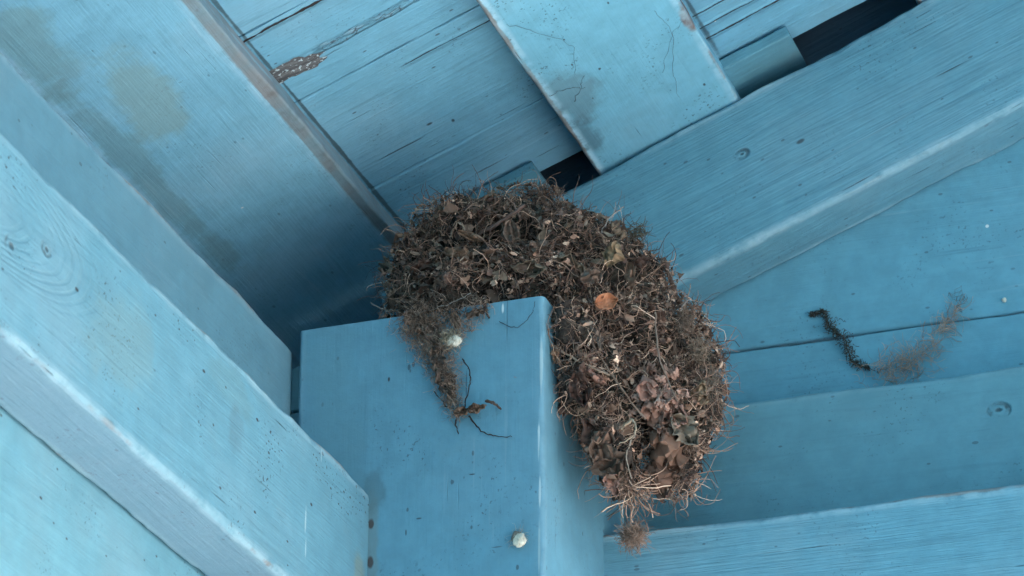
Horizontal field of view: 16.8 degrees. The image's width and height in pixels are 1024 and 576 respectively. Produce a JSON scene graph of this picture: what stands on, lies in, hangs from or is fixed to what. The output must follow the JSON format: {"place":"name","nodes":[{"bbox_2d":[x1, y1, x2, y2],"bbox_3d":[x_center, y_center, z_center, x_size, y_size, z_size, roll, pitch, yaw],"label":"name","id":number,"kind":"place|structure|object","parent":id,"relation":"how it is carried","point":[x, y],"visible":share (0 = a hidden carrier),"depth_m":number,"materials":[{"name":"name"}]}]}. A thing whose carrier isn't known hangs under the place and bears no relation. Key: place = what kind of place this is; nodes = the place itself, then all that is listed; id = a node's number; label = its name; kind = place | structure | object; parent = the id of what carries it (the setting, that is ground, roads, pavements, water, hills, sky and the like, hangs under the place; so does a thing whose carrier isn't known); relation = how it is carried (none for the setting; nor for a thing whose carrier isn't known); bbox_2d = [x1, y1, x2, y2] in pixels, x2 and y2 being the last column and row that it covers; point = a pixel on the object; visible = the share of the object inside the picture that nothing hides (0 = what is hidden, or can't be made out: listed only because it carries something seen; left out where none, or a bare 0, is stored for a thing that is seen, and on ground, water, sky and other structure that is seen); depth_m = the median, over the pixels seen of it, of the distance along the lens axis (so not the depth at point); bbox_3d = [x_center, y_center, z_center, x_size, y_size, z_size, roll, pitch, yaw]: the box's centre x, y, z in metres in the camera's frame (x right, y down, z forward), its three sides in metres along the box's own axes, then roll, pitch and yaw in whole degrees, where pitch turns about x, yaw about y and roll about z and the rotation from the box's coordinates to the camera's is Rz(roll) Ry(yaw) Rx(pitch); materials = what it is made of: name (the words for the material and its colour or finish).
{"place":"outdoors","nodes":[
{"label":"outdoors","id":0,"kind":"place"},
{"label":"floor","id":1,"kind":"structure","parent":0,"visible":0},
{"bbox_2d":[0,0,1023,575],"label":"garden shelter","id":2,"kind":"object","parent":1,"relation":"on","point":[206,368],"visible":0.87,"depth_m":1.87,"materials":[{"name":"paint"}]},
{"bbox_2d":[380,286,511,437],"bbox_3d":[-0.037,0.038,1.823,0.076,0.095,0.017,-8,-27,18],"label":"debris clump","id":3,"kind":"object","parent":2,"relation":"hanging from","point":[444,374],"visible":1,"depth_m":1.83,"materials":[{"name":"brown plant"}]},
{"bbox_2d":[506,525,528,547],"bbox_3d":[0.003,0.127,1.769,0.014,0.015,0.010,-8,-27,18],"label":"spider egg sac","id":4,"kind":"object","parent":2,"relation":"attached to","point":[518,539],"visible":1,"depth_m":1.77,"materials":[{"name":"grey fabric"}]},
{"bbox_2d":[358,165,753,558],"bbox_3d":[0.012,0.044,1.882,0.225,0.254,0.158,-8,-27,18],"label":"bird nest","id":5,"kind":"object","parent":2,"relation":"on","point":[640,362],"visible":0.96,"depth_m":1.85,"materials":[{"name":"brown plant"}]},
{"bbox_2d":[656,13,678,96],"bbox_3d":[0.090,-0.132,1.946,0.006,0.007,0.091,-4,-26,10],"label":"root hair","id":6,"kind":"object","parent":2,"relation":"attached to","point":[672,52],"visible":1,"depth_m":1.95,"materials":[{"name":"brown plant"}]},
{"bbox_2d":[808,308,887,372],"bbox_3d":[0.189,0.029,1.958,0.046,0.047,0.009,-8,-27,18],"label":"moss sprig","id":7,"kind":"object","parent":2,"relation":"attached to","point":[833,329],"visible":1,"depth_m":1.96,"materials":[{"name":"black plant"}]},
{"bbox_2d":[844,286,972,386],"bbox_3d":[0.222,0.031,1.942,0.078,0.066,0.013,-8,-27,18],"label":"web tuft","id":8,"kind":"object","parent":2,"relation":"on","point":[918,357],"visible":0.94,"depth_m":1.94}
]}

